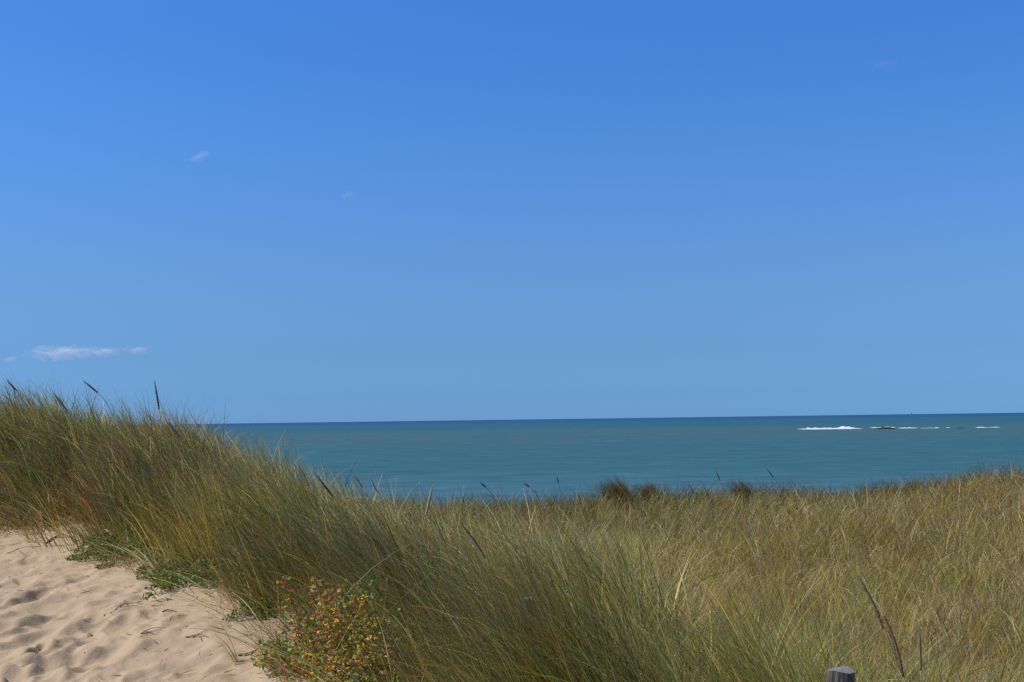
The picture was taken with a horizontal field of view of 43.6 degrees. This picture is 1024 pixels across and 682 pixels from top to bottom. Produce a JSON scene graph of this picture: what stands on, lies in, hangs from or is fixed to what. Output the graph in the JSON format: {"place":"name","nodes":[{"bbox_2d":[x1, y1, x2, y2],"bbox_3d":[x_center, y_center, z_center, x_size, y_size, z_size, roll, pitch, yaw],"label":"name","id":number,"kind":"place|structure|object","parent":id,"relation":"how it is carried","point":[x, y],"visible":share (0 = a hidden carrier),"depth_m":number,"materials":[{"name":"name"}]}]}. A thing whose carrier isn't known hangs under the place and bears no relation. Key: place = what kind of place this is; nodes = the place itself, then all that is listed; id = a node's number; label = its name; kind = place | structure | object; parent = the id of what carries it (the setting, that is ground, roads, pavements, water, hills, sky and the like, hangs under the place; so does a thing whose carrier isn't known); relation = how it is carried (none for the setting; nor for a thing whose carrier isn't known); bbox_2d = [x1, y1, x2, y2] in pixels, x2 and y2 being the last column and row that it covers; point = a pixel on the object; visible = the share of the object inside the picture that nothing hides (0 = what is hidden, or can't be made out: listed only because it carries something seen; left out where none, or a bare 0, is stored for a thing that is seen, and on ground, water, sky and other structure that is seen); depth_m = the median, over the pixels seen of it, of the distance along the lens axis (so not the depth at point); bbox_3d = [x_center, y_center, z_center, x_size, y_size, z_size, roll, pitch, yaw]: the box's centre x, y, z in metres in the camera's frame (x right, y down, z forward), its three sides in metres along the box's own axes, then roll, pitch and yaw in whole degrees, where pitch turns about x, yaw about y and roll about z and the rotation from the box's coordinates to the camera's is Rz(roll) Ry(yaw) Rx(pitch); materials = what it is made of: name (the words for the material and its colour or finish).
{"place":"outdoors","nodes":[
{"label":"outdoors","id":0,"kind":"place"},
{"bbox_2d":[0,465,1023,681],"bbox_3d":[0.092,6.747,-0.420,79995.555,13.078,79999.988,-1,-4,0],"label":"dune ground","id":1,"kind":"structure","parent":0,"point":[107,653],"depth_m":8.05,"materials":[{"name":"beige sand"}]},
{"bbox_2d":[6,379,34,469],"bbox_3d":[-4.831,0.955,12.578,0.286,1.178,0.046,0,-4,-11],"label":"seed stalk","id":2,"kind":"object","parent":1,"relation":"on","point":[28,412],"visible":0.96,"depth_m":12.59,"materials":[{"name":"plant"}]},
{"bbox_2d":[7,545,59,554],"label":"twig","id":3,"kind":"object","parent":1,"relation":"on","point":[23,547],"visible":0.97,"depth_m":10.80,"materials":[{"name":"brown wood"}]},
{"bbox_2d":[53,392,86,478],"bbox_3d":[-4.213,1.001,12.176,0.329,1.050,0.043,0,-4,-8],"label":"seed stalk","id":4,"kind":"object","parent":1,"relation":"on","point":[61,403],"visible":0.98,"depth_m":12.18,"materials":[{"name":"plant"}]},
{"bbox_2d":[83,380,118,452],"bbox_3d":[-3.949,0.916,12.279,0.348,1.087,0.046,0,-4,-8],"label":"seed stalk","id":5,"kind":"object","parent":1,"relation":"on","point":[92,388],"visible":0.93,"depth_m":12.29,"materials":[{"name":"brown plant"}]},
{"bbox_2d":[97,559,139,568],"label":"twig","id":6,"kind":"object","parent":1,"relation":"on","point":[112,564],"visible":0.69,"depth_m":9.81,"materials":[{"name":"brown wood"}]},
{"bbox_2d":[154,380,169,474],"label":"seed stalk","id":7,"kind":"object","parent":1,"relation":"on","point":[159,412],"visible":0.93,"depth_m":11.98,"materials":[{"name":"brown plant"}]},
{"bbox_2d":[65,529,278,620],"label":"creeping plants","id":8,"kind":"object","parent":1,"relation":"on","point":[83,556],"visible":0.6,"depth_m":9.04,"materials":[{"name":"green plant"}]},
{"bbox_2d":[0,492,358,681],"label":"plant litter","id":9,"kind":"object","parent":1,"relation":"on","point":[221,593],"visible":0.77,"depth_m":7.79,"materials":[{"name":"brown plant"}]},
{"bbox_2d":[165,419,198,472],"bbox_3d":[-2.972,1.113,11.567,0.332,0.843,0.043,0,-4,-8],"label":"seed stalk","id":10,"kind":"object","parent":1,"relation":"on","point":[174,430],"visible":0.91,"depth_m":11.57,"materials":[{"name":"brown plant"}]},
{"bbox_2d":[185,630,206,641],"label":"twig","id":11,"kind":"object","parent":1,"relation":"on","point":[196,634],"visible":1,"depth_m":7.50,"materials":[{"name":"brown wood"}]},
{"bbox_2d":[238,648,257,655],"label":"twig","id":12,"kind":"object","parent":1,"relation":"on","point":[247,653],"visible":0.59,"depth_m":7.09,"materials":[{"name":"brown wood"}]},
{"bbox_2d":[242,628,322,675],"bbox_3d":[-1.168,1.637,6.709,0.501,0.250,0.390,-1,-4,0],"label":"leafy weed","id":13,"kind":"object","parent":1,"relation":"on","point":[279,646],"visible":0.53,"depth_m":6.67,"materials":[{"name":"green plant"}]},
{"bbox_2d":[299,466,321,513],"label":"seed stalk","id":14,"kind":"object","parent":1,"relation":"on","point":[308,484],"visible":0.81,"depth_m":9.55,"materials":[{"name":"plant"}]},
{"bbox_2d":[313,472,345,517],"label":"seed stalk","id":15,"kind":"object","parent":1,"relation":"on","point":[326,488],"visible":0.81,"depth_m":9.15,"materials":[{"name":"plant"}]},
{"bbox_2d":[276,576,400,681],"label":"leafy weed","id":16,"kind":"object","parent":1,"relation":"on","point":[325,607],"visible":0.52,"depth_m":6.37,"materials":[{"name":"green plant"}]},
{"bbox_2d":[306,614,400,681],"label":"leafy weed","id":17,"kind":"object","parent":1,"relation":"on","point":[350,660],"visible":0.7,"depth_m":6.06,"materials":[{"name":"green plant"}]},
{"bbox_2d":[355,476,381,533],"bbox_3d":[-0.952,1.302,8.549,0.208,0.817,0.044,0,-4,-13],"label":"seed stalk","id":18,"kind":"object","parent":1,"relation":"on","point":[369,498],"visible":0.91,"depth_m":8.55,"materials":[{"name":"plant"}]},
{"bbox_2d":[340,670,403,681],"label":"leafy weed","id":19,"kind":"object","parent":1,"relation":"on","point":[370,679],"visible":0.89,"depth_m":5.92,"materials":[{"name":"green plant"}]},
{"bbox_2d":[370,478,392,531],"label":"seed stalk","id":20,"kind":"object","parent":1,"relation":"on","point":[380,498],"visible":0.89,"depth_m":8.45,"materials":[{"name":"brown plant"}]},
{"bbox_2d":[422,485,432,564],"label":"seed stalk","id":21,"kind":"object","parent":1,"relation":"on","point":[428,504],"visible":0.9,"depth_m":7.45,"materials":[{"name":"plant"}]},
{"bbox_2d":[460,523,503,590],"bbox_3d":[-0.116,1.274,6.545,0.298,0.715,0.036,0,-4,-10],"label":"seed stalk","id":22,"kind":"object","parent":1,"relation":"on","point":[476,543],"visible":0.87,"depth_m":6.55,"materials":[{"name":"plant"}]},
{"bbox_2d":[0,372,1023,681],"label":"marram grass","id":23,"kind":"structure","parent":1,"relation":"on","point":[458,606],"depth_m":7.56,"materials":[{"name":"green plant"}]},
{"bbox_2d":[15,471,1023,681],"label":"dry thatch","id":24,"kind":"object","parent":1,"relation":"on","point":[836,572],"visible":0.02,"depth_m":13.59,"materials":[{"name":"beige plant"}]},
{"bbox_2d":[515,597,533,675],"bbox_3d":[0.058,1.477,5.278,0.079,0.828,0.080,1,-5,-23],"label":"fence post","id":25,"kind":"object","parent":1,"relation":"on","point":[523,617],"visible":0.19,"depth_m":5.28,"materials":[{"name":"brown wood"}]},
{"bbox_2d":[589,473,651,508],"bbox_3d":[1.848,2.527,21.495,1.157,0.657,1.031,-1,-4,0],"label":"grass tussock","id":26,"kind":"object","parent":1,"relation":"on","point":[611,488],"depth_m":21.36,"materials":[{"name":"green plant"}]},
{"bbox_2d":[225,444,1023,681],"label":"dune grass","id":27,"kind":"structure","parent":1,"relation":"on","point":[723,543],"depth_m":14.01,"materials":[{"name":"beige plant"}]},
{"bbox_2d":[635,480,670,504],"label":"grass tussock","id":28,"kind":"object","parent":1,"relation":"on","point":[653,490],"depth_m":21.60,"materials":[{"name":"green plant"}]},
{"bbox_2d":[722,477,774,503],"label":"grass tussock","id":29,"kind":"object","parent":1,"relation":"on","point":[746,491],"depth_m":21.29,"materials":[{"name":"green plant"}]},
{"bbox_2d":[826,666,855,681],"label":"fence post","id":30,"kind":"object","parent":1,"relation":"on","point":[841,674],"visible":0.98,"depth_m":3.61,"materials":[{"name":"grey wood"}]},
{"bbox_2d":[859,577,903,681],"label":"seed stalk","id":31,"kind":"object","parent":1,"relation":"on","point":[873,604],"visible":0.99,"depth_m":4.25,"materials":[{"name":"brown plant"}]},
{"bbox_2d":[880,607,904,681],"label":"seed stalk","id":32,"kind":"object","parent":1,"relation":"on","point":[896,649],"visible":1,"depth_m":3.90,"materials":[{"name":"brown plant"}]},
{"bbox_2d":[918,627,921,681],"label":"seed stalk","id":33,"kind":"object","parent":1,"relation":"on","point":[920,653],"visible":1,"depth_m":3.85,"materials":[{"name":"brown plant"}]},
{"bbox_2d":[0,0,1023,424],"label":"sky","id":34,"kind":"structure","parent":0,"point":[280,211],"materials":[{"name":"blue"}]},
{"bbox_2d":[108,413,1023,509],"bbox_3d":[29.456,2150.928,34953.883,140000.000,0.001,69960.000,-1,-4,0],"label":"sea","id":35,"kind":"structure","parent":0,"point":[542,455],"depth_m":304.30,"materials":[{"name":"liquid"}]},
{"bbox_2d":[806,426,860,428],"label":"breaking wave","id":36,"kind":"object","parent":35,"relation":"on","point":[842,427],"visible":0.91,"depth_m":740.37,"materials":[{"name":"liquid"}]},
{"bbox_2d":[875,427,894,428],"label":"reef rock","id":37,"kind":"object","parent":35,"relation":"in","point":[885,428],"visible":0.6,"depth_m":694.21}
]}

